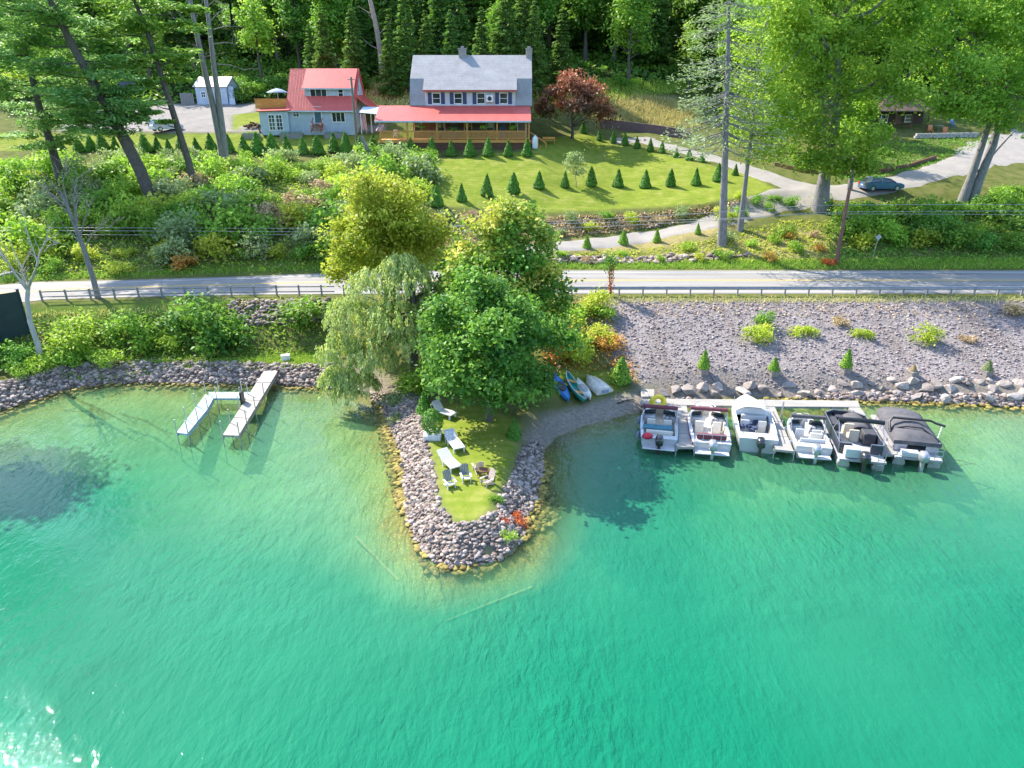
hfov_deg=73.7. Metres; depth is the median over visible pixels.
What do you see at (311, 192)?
shrub
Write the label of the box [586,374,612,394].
dinghy
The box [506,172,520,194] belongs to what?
cone shrub
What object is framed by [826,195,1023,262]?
undergrowth
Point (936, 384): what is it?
boulder
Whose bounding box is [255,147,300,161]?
shrub
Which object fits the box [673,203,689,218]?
shrub
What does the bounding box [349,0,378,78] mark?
conifer
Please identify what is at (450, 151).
cone shrub
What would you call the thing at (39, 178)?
shrub
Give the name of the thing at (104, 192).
shrub
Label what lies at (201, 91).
shed
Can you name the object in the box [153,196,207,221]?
shrub
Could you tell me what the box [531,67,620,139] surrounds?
copper tree
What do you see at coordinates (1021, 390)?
boulder
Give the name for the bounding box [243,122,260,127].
firewood pile
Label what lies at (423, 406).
cone shrub
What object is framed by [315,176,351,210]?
shrub
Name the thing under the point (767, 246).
bank weeds
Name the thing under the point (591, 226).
shrub
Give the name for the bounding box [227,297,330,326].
bank stones
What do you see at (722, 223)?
spruce tree
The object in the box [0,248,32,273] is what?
shrub
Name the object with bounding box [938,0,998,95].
hillside tree
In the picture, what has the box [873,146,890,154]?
shrub
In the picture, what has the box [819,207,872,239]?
shrub
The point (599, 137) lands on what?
cone shrub
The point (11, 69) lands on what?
forest edge tree
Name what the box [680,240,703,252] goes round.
shrub
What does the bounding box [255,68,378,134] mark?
red roofed house
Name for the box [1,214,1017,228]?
power cable
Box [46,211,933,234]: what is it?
power cable
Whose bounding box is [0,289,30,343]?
screen fence
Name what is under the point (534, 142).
gas tank
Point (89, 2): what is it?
broadleaf tree
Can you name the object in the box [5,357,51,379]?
shrub
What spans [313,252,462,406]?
willow tree
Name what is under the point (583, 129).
cone shrub
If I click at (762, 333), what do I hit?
shrub
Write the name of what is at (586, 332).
shrub
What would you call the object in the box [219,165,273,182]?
shrub
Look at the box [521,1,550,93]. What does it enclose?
conifer
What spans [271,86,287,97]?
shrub
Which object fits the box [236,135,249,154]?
cone shrub
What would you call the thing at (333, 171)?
shrub
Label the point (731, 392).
boulder
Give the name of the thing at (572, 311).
shrub
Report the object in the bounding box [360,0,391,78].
snag tree
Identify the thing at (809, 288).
guard rail
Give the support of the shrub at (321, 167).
on the ground at (322, 448)
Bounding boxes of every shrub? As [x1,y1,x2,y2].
[0,153,41,173]
[0,164,48,198]
[0,176,26,203]
[0,193,20,218]
[0,207,21,225]
[0,212,71,252]
[0,222,20,243]
[0,241,19,257]
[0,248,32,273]
[0,338,36,374]
[0,342,21,360]
[1,71,24,80]
[2,173,53,193]
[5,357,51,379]
[8,186,59,222]
[14,342,53,358]
[16,179,49,198]
[17,175,59,208]
[18,168,48,179]
[20,148,82,176]
[20,223,86,257]
[20,345,69,371]
[29,240,68,262]
[32,254,67,274]
[34,202,88,241]
[36,305,101,361]
[42,164,78,181]
[43,341,98,368]
[46,191,100,213]
[56,145,66,152]
[56,162,94,194]
[60,151,103,178]
[64,148,82,162]
[65,242,101,262]
[66,174,106,201]
[72,140,85,152]
[73,204,113,231]
[75,182,128,217]
[81,155,134,188]
[84,136,95,151]
[85,344,133,369]
[86,218,124,238]
[90,147,114,160]
[91,159,105,169]
[94,191,167,237]
[95,134,109,152]
[95,306,165,354]
[100,152,143,173]
[102,175,131,196]
[102,258,141,274]
[104,176,143,203]
[108,166,180,183]
[109,245,140,257]
[110,136,121,150]
[110,148,139,160]
[115,142,148,157]
[125,151,174,171]
[125,164,148,179]
[127,191,183,214]
[127,333,184,356]
[129,209,168,244]
[138,134,151,152]
[140,172,202,200]
[144,234,187,261]
[147,230,197,267]
[148,207,223,239]
[151,136,162,151]
[152,206,201,246]
[153,152,171,168]
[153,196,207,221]
[155,148,171,161]
[155,289,245,357]
[156,165,186,179]
[160,159,178,170]
[163,187,217,214]
[164,138,173,153]
[165,148,201,169]
[167,253,199,270]
[169,152,206,175]
[170,188,246,217]
[171,170,215,188]
[173,145,206,161]
[174,138,188,153]
[183,181,224,204]
[187,195,255,243]
[187,227,242,264]
[188,150,235,183]
[192,137,201,150]
[198,148,230,163]
[203,132,217,150]
[203,149,218,164]
[205,311,264,351]
[209,154,232,178]
[209,170,262,192]
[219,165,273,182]
[219,205,240,224]
[220,190,285,219]
[220,206,285,246]
[222,174,269,196]
[224,70,242,82]
[226,134,234,152]
[227,84,252,102]
[227,188,254,209]
[228,154,252,170]
[233,75,247,90]
[233,158,264,174]
[234,246,252,260]
[235,229,275,260]
[236,80,267,96]
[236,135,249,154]
[236,148,254,162]
[244,153,293,182]
[248,132,266,156]
[248,197,296,232]
[253,77,268,87]
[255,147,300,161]
[258,73,287,90]
[262,151,291,171]
[262,242,290,259]
[264,132,279,153]
[270,294,346,331]
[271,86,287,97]
[273,72,288,82]
[276,196,321,229]
[278,165,310,181]
[281,188,306,207]
[282,134,293,151]
[284,221,333,253]
[287,237,320,260]
[288,184,326,203]
[290,159,317,170]
[292,193,328,212]
[295,197,358,243]
[296,136,308,154]
[298,169,322,184]
[307,155,336,173]
[307,176,332,191]
[309,134,325,154]
[311,224,360,263]
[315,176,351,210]
[320,158,347,178]
[323,171,361,189]
[325,194,349,216]
[327,132,339,152]
[327,151,355,161]
[335,150,376,174]
[339,131,353,153]
[349,138,387,170]
[350,148,402,178]
[354,135,363,153]
[354,159,402,178]
[368,134,378,148]
[370,139,415,163]
[372,74,382,82]
[372,155,427,183]
[375,146,403,164]
[377,387,412,405]
[385,411,402,425]
[388,361,436,402]
[391,139,410,154]
[392,150,448,184]
[398,144,443,178]
[406,137,416,153]
[409,176,433,194]
[416,392,432,415]
[420,146,438,157]
[421,408,443,440]
[426,137,437,155]
[428,185,443,207]
[435,207,458,222]
[446,140,456,156]
[456,183,466,202]
[463,137,476,157]
[464,207,480,221]
[480,173,493,197]
[482,137,493,156]
[486,494,505,504]
[498,526,522,544]
[500,514,513,524]
[502,139,512,156]
[505,418,521,441]
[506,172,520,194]
[511,509,532,528]
[521,138,532,156]
[533,171,544,189]
[540,345,575,362]
[545,215,555,223]
[548,302,586,319]
[554,229,566,236]
[554,250,568,257]
[559,326,598,366]
[560,171,569,188]
[562,313,587,328]
[563,210,579,223]
[569,326,594,343]
[574,303,620,323]
[576,283,621,317]
[579,122,586,133]
[581,221,602,231]
[581,255,594,263]
[582,234,591,248]
[585,166,597,187]
[587,322,618,346]
[590,330,625,352]
[596,129,601,140]
[596,210,615,223]
[609,356,631,386]
[610,130,616,143]
[611,71,631,86]
[611,169,623,187]
[613,249,628,257]
[618,230,627,245]
[620,133,628,145]
[624,210,641,224]
[627,77,642,84]
[633,136,640,148]
[638,169,651,188]
[646,138,654,151]
[652,214,667,222]
[652,228,661,242]
[655,253,667,261]
[658,141,665,153]
[665,168,675,187]
[673,148,679,157]
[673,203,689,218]
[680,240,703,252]
[685,149,692,160]
[690,167,700,185]
[693,252,707,262]
[695,222,700,234]
[697,349,709,375]
[711,205,733,216]
[711,247,738,260]
[712,162,720,182]
[714,229,741,243]
[715,210,738,222]
[731,163,738,175]
[732,190,748,200]
[733,206,749,215]
[741,319,778,345]
[743,238,760,246]
[750,193,765,205]
[753,310,778,326]
[760,250,779,262]
[761,201,777,212]
[765,195,783,202]
[767,231,783,244]
[767,357,779,377]
[772,222,799,237]
[782,194,801,207]
[784,230,801,239]
[785,143,804,153]
[787,238,806,254]
[787,323,821,338]
[809,229,820,237]
[811,194,837,206]
[812,244,828,251]
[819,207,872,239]
[820,258,838,265]
[827,202,870,221]
[831,315,854,327]
[834,200,881,213]
[839,348,852,374]
[845,214,879,235]
[846,327,877,340]
[847,229,880,249]
[850,198,909,227]
[870,214,915,247]
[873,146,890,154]
[877,194,916,224]
[880,224,914,241]
[884,202,919,220]
[904,209,953,244]
[906,321,948,345]
[906,364,920,377]
[907,194,959,217]
[908,225,943,248]
[912,201,946,222]
[918,211,966,245]
[934,196,973,219]
[934,215,984,249]
[943,201,975,213]
[957,335,979,343]
[961,227,1001,251]
[964,201,1011,221]
[966,220,1003,237]
[968,193,994,210]
[980,359,994,377]
[983,191,1011,203]
[984,201,1023,234]
[988,183,1023,196]
[991,183,1023,222]
[995,227,1023,252]
[998,302,1023,316]
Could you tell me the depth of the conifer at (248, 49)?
127.81 m
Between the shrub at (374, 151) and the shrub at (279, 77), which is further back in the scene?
the shrub at (279, 77)
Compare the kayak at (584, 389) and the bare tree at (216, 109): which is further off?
the bare tree at (216, 109)
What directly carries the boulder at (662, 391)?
on the ground at (322, 448)
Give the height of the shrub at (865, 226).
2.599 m
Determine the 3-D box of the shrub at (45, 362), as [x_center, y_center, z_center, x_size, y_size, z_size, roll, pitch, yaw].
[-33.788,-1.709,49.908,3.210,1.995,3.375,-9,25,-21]
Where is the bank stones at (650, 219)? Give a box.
[444,208,705,241]
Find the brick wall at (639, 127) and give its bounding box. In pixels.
[600,119,691,139]
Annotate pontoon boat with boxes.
[820,409,886,472]
[871,407,945,471]
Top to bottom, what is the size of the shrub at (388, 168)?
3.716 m
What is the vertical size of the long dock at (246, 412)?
3.065 m
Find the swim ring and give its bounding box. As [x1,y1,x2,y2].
[649,394,666,404]
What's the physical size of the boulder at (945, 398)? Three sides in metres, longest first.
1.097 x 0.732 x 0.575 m
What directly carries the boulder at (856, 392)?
on the ground at (322, 448)
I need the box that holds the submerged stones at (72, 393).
[0,382,332,418]
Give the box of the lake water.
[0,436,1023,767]
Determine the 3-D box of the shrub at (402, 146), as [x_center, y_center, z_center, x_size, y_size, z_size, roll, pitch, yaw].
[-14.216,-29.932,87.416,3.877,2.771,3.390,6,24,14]
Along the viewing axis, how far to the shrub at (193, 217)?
68.25 m
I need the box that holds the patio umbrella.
[267,88,286,95]
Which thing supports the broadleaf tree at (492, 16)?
on the ground at (322, 448)
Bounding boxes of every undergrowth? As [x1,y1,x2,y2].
[0,162,428,277]
[0,298,338,369]
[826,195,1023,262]
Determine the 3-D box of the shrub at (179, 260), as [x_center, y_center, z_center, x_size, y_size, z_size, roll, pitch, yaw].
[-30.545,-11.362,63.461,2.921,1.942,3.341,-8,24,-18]
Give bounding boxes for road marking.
[0,272,438,286]
[0,280,1023,293]
[2,281,334,292]
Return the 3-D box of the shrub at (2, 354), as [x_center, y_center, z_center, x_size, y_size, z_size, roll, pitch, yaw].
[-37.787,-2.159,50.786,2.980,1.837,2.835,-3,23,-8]
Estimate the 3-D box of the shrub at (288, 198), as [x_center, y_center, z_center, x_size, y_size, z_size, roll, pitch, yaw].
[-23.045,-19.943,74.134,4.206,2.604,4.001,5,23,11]
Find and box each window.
[200,92,205,97]
[292,112,299,116]
[309,89,326,95]
[331,112,345,121]
[337,89,343,95]
[414,123,421,130]
[432,93,440,103]
[437,123,444,130]
[454,93,462,103]
[464,123,471,130]
[477,93,484,103]
[486,123,493,130]
[499,93,507,103]
[510,123,517,130]
[880,114,888,121]
[904,114,911,121]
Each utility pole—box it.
[347,77,357,142]
[834,187,851,264]
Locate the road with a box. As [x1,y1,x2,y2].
[0,270,1023,301]
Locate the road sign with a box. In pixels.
[872,234,881,258]
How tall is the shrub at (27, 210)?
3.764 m
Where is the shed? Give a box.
[192,77,238,104]
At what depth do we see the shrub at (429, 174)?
77.60 m
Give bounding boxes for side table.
[479,467,488,478]
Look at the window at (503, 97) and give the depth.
90.30 m
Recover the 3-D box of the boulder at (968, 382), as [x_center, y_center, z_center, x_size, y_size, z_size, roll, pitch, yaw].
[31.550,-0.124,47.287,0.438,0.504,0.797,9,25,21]
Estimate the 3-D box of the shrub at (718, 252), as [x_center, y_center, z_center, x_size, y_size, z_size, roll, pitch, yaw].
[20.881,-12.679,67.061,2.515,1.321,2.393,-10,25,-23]
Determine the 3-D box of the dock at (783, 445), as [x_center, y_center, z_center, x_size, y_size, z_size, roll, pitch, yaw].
[15.392,3.000,42.836,14.430,3.318,8.111,3,23,7]
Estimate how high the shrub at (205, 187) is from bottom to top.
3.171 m
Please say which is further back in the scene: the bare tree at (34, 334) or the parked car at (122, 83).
the parked car at (122, 83)
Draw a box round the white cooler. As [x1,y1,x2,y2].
[281,353,289,360]
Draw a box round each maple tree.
[407,260,594,421]
[423,189,585,354]
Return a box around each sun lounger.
[431,399,456,420]
[437,447,460,473]
[443,428,464,453]
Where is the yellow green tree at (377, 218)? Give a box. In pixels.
[312,162,462,329]
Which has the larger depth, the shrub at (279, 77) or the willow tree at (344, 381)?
the shrub at (279, 77)
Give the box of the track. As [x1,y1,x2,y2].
[491,188,813,257]
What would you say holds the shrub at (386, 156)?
on the ground at (322, 448)
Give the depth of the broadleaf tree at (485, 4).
118.11 m
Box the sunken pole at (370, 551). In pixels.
[354,535,398,580]
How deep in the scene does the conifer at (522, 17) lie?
109.45 m
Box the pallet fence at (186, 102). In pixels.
[179,93,194,104]
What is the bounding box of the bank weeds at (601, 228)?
[429,199,749,245]
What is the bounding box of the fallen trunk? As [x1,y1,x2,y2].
[360,135,374,159]
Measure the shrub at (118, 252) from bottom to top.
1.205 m
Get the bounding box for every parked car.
[118,81,146,89]
[148,119,183,131]
[857,176,904,191]
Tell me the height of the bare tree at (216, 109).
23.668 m
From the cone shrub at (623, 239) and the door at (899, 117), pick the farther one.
the door at (899, 117)
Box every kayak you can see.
[553,373,569,401]
[576,378,590,399]
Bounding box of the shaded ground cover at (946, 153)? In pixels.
[765,131,989,180]
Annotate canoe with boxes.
[565,371,585,401]
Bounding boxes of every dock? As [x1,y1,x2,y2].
[174,379,249,444]
[219,369,277,446]
[640,389,897,460]
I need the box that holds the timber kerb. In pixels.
[774,155,936,175]
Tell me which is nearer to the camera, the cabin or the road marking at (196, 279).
the road marking at (196, 279)
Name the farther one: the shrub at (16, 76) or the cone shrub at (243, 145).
the shrub at (16, 76)
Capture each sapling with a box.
[421,152,435,165]
[601,248,620,295]
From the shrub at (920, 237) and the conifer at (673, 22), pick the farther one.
the conifer at (673, 22)
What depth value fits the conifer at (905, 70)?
111.89 m
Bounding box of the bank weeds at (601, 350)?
[546,298,640,383]
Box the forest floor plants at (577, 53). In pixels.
[193,50,1023,94]
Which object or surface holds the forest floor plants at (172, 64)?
on the ground at (322, 448)
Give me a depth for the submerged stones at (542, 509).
35.09 m
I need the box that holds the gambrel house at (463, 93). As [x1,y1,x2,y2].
[374,46,546,151]
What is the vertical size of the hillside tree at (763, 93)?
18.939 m
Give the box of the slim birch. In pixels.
[839,97,895,189]
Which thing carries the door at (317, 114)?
in the red roofed house at (317, 101)
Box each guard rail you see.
[38,284,344,301]
[555,286,1023,295]
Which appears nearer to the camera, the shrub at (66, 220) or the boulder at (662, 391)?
the boulder at (662, 391)
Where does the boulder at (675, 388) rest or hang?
on the ground at (322, 448)
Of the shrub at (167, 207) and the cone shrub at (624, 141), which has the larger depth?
the cone shrub at (624, 141)
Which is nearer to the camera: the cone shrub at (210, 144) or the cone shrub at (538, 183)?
the cone shrub at (538, 183)
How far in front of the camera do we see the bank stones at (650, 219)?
74.20 m
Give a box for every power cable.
[1,204,1023,231]
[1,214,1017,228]
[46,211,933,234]
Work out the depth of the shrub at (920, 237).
67.85 m
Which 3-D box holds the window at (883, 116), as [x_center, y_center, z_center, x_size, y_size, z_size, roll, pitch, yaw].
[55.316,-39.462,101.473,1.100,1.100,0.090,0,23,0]
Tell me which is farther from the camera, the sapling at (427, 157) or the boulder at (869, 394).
the sapling at (427, 157)
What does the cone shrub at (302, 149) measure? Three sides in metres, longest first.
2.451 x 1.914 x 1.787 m
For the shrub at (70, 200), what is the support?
on the ground at (322, 448)
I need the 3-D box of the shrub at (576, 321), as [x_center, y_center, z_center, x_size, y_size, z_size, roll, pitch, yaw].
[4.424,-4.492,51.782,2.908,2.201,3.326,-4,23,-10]
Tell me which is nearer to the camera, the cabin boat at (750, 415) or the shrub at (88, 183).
the cabin boat at (750, 415)
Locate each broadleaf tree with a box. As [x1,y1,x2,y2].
[79,0,107,32]
[90,0,133,50]
[150,1,167,43]
[168,0,224,55]
[220,0,236,30]
[221,0,236,6]
[251,0,294,60]
[290,0,324,49]
[302,0,358,67]
[345,0,379,43]
[369,0,413,50]
[407,0,418,17]
[469,0,516,54]
[482,0,516,53]
[513,0,561,29]
[537,0,571,47]
[559,0,612,60]
[590,0,635,60]
[667,0,718,61]
[710,0,745,80]
[744,15,772,100]
[844,0,897,86]
[961,0,1016,82]
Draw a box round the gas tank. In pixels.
[532,135,537,148]
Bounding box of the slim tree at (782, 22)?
[709,0,847,231]
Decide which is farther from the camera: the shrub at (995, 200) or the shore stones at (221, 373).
the shrub at (995, 200)
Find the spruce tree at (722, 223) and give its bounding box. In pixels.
[657,0,797,246]
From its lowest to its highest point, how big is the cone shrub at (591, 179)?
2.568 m
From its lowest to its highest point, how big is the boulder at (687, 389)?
0.777 m
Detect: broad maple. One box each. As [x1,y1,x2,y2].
[739,0,948,212]
[867,0,1023,202]
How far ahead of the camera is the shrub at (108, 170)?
77.41 m
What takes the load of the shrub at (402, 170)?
on the ground at (322, 448)
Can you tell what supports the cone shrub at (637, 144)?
on the ground at (322, 448)
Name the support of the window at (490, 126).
in the gambrel house at (463, 93)
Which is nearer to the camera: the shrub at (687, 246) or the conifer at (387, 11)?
the shrub at (687, 246)
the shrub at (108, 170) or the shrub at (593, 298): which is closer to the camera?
the shrub at (593, 298)
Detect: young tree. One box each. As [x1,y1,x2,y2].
[330,32,345,63]
[562,151,589,185]
[677,17,704,91]
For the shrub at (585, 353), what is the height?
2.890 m
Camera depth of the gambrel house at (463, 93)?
90.26 m
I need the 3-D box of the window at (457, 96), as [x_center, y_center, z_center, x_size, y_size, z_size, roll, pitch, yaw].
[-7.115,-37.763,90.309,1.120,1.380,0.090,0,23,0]
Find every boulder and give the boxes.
[139,360,149,365]
[279,367,285,373]
[299,372,306,378]
[497,555,503,561]
[657,388,668,395]
[671,385,680,393]
[681,384,695,394]
[696,382,708,392]
[706,390,720,396]
[712,381,722,391]
[725,388,735,395]
[735,386,751,394]
[742,381,756,390]
[756,384,768,394]
[782,381,796,387]
[797,390,810,396]
[814,388,821,395]
[828,386,836,391]
[837,379,849,385]
[848,390,863,395]
[851,381,862,387]
[865,392,873,397]
[880,386,888,390]
[887,376,896,381]
[895,381,908,389]
[908,377,919,384]
[910,393,921,398]
[918,383,933,391]
[931,379,942,389]
[939,393,950,403]
[943,384,956,393]
[948,376,963,382]
[964,378,971,385]
[974,379,985,385]
[980,393,993,401]
[985,377,994,383]
[988,385,998,392]
[996,379,1012,387]
[1006,392,1023,400]
[1012,379,1023,386]
[1018,387,1023,394]
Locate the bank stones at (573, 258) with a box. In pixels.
[544,251,751,264]
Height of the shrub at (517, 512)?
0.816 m
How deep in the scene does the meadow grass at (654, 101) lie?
104.94 m
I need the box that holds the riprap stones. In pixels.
[368,391,543,569]
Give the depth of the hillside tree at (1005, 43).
104.05 m
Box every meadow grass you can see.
[362,74,409,105]
[532,76,702,117]
[564,91,704,128]
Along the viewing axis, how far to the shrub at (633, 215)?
74.31 m
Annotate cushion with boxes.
[642,432,652,439]
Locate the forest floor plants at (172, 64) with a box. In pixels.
[0,38,243,94]
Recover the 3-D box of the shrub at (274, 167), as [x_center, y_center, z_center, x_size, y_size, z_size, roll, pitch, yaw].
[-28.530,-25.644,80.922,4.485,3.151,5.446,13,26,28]
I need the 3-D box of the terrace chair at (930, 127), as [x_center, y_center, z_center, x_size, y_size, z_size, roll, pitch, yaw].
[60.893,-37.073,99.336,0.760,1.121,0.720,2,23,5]
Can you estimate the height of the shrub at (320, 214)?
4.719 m
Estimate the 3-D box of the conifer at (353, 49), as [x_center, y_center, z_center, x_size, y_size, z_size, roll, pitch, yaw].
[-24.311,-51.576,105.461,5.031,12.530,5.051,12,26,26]
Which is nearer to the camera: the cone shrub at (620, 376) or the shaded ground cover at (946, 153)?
the cone shrub at (620, 376)
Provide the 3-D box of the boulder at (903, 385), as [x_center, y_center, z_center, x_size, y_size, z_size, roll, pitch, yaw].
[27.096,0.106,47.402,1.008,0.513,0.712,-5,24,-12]
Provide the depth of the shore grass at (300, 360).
50.81 m
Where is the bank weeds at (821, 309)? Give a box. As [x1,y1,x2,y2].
[599,301,1023,318]
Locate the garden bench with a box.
[543,137,555,143]
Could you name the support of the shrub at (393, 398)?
on the ground at (322, 448)
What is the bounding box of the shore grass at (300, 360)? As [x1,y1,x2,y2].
[60,352,333,381]
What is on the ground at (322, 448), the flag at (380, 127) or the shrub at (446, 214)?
the shrub at (446, 214)
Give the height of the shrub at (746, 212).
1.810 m
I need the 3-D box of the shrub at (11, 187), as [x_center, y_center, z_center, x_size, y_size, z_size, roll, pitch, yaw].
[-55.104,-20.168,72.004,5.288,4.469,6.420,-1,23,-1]
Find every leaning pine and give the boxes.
[0,0,102,187]
[0,0,169,203]
[78,0,210,188]
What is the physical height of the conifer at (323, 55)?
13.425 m
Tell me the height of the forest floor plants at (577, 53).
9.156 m
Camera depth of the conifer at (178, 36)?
126.65 m
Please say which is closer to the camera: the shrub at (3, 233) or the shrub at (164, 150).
the shrub at (3, 233)
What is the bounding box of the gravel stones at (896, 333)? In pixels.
[572,299,1023,389]
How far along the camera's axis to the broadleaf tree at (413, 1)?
130.26 m
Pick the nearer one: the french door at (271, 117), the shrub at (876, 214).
the shrub at (876, 214)
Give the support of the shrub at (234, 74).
on the ground at (322, 448)
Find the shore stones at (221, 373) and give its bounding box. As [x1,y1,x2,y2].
[0,360,359,411]
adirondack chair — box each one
[442,469,456,489]
[460,463,471,483]
[471,461,483,474]
[479,468,495,487]
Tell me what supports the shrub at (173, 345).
on the ground at (322, 448)
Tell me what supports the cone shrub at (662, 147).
on the ground at (322, 448)
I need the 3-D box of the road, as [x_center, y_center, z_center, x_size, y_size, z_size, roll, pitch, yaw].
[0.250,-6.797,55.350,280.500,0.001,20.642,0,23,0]
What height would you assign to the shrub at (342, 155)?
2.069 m
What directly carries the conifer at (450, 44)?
on the ground at (322, 448)
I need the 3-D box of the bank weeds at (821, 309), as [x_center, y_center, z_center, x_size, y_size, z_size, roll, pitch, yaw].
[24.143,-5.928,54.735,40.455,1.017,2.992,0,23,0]
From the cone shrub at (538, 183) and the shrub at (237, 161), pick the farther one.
the shrub at (237, 161)
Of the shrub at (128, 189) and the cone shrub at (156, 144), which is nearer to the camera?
the shrub at (128, 189)
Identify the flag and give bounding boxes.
[359,110,367,132]
[376,124,384,130]
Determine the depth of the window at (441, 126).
91.52 m
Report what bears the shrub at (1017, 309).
on the ground at (322, 448)
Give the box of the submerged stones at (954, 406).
[716,397,1023,413]
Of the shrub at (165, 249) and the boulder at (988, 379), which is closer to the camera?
the boulder at (988, 379)
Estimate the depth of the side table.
35.40 m
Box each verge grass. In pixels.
[0,255,1023,283]
[25,293,1023,317]
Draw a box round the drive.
[610,137,1016,199]
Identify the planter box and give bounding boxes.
[241,131,260,138]
[279,131,303,138]
[324,131,346,138]
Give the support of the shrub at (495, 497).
on the ground at (322, 448)
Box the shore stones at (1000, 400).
[666,389,1023,406]
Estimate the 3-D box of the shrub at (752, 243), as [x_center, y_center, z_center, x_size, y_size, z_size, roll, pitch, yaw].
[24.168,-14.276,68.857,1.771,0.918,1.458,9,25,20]
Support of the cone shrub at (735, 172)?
on the ground at (322, 448)
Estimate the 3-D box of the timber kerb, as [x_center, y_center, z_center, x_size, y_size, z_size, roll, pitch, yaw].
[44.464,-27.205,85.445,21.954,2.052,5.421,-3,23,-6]
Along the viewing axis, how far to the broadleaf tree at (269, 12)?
124.28 m
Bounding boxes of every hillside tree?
[713,0,759,104]
[749,4,821,148]
[797,10,833,123]
[870,1,922,91]
[875,1,948,82]
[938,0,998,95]
[992,0,1023,105]
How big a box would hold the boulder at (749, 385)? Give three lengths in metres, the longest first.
1.320 x 0.868 x 0.677 m
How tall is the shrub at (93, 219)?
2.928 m
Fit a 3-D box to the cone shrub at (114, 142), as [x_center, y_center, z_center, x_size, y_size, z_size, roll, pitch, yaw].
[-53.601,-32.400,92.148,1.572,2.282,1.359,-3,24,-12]
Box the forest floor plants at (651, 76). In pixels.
[1,4,1023,104]
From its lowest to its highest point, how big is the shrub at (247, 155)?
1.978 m
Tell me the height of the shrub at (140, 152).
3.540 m
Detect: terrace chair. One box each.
[927,125,933,132]
[942,127,948,132]
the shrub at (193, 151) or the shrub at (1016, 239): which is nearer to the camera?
the shrub at (1016, 239)
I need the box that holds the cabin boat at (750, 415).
[731,394,778,456]
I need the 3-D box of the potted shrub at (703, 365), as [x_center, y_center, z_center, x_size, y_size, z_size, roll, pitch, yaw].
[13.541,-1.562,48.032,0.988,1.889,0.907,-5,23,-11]
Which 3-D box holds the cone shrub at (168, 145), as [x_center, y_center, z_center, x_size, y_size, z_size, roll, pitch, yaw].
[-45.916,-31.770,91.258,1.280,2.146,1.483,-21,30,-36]
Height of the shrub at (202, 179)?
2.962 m
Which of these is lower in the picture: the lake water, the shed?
the lake water
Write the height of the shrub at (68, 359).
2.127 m
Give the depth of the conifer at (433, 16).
110.47 m
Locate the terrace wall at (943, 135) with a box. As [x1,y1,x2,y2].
[914,132,978,137]
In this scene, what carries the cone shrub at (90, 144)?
on the ground at (322, 448)
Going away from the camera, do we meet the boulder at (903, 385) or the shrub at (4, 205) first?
the boulder at (903, 385)
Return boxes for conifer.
[69,0,104,51]
[158,0,196,60]
[198,3,222,34]
[230,0,273,55]
[302,24,320,68]
[310,7,340,67]
[340,4,372,87]
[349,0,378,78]
[357,0,384,42]
[373,0,419,73]
[377,17,405,97]
[391,0,420,92]
[412,0,441,54]
[416,10,437,54]
[420,0,452,54]
[437,0,474,54]
[440,9,458,54]
[453,0,489,54]
[472,7,491,54]
[489,0,521,54]
[507,0,543,64]
[511,2,544,43]
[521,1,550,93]
[542,6,580,37]
[546,5,574,86]
[563,3,604,48]
[591,21,629,51]
[630,0,671,63]
[641,0,672,33]
[657,0,680,31]
[667,12,710,48]
[689,0,731,66]
[716,0,761,83]
[882,47,921,86]
[904,0,962,86]
[931,5,979,81]
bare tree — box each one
[0,204,58,360]
[20,149,123,298]
[169,0,257,168]
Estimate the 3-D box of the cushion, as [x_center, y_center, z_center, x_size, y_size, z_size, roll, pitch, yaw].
[7.943,3.048,40.038,0.680,0.400,0.456,0,23,0]
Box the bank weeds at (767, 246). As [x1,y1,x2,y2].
[554,219,834,263]
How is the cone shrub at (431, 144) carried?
on the ground at (322, 448)
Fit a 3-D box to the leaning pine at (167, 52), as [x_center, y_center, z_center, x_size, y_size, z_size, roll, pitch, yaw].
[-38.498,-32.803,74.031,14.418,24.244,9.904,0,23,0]
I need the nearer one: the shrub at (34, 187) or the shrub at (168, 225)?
the shrub at (168, 225)
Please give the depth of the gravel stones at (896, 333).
51.38 m
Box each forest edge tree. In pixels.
[0,40,27,91]
[18,23,86,85]
[108,0,165,77]
[232,0,279,77]
[271,0,318,68]
[602,0,659,83]
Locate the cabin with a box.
[869,93,935,129]
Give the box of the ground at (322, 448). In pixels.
[0,0,1023,596]
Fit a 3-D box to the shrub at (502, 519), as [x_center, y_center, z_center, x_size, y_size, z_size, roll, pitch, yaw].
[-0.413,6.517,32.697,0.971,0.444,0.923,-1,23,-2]
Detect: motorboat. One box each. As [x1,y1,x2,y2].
[636,401,679,454]
[686,401,731,459]
[784,412,832,463]
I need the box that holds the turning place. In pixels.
[954,129,1023,165]
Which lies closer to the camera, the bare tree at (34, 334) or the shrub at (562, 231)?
the bare tree at (34, 334)
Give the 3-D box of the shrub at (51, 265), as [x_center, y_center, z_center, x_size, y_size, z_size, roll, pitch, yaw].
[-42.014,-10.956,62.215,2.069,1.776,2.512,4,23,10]
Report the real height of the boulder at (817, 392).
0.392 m
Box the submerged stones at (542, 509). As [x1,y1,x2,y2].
[370,401,562,579]
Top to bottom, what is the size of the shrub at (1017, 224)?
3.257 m
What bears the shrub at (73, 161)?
on the ground at (322, 448)
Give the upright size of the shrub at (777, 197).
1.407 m
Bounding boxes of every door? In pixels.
[228,86,235,104]
[267,114,275,130]
[275,114,283,130]
[314,112,320,122]
[450,123,457,137]
[498,123,505,137]
[896,114,901,123]
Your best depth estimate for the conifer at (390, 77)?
104.15 m
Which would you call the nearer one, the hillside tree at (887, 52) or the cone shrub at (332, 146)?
the cone shrub at (332, 146)

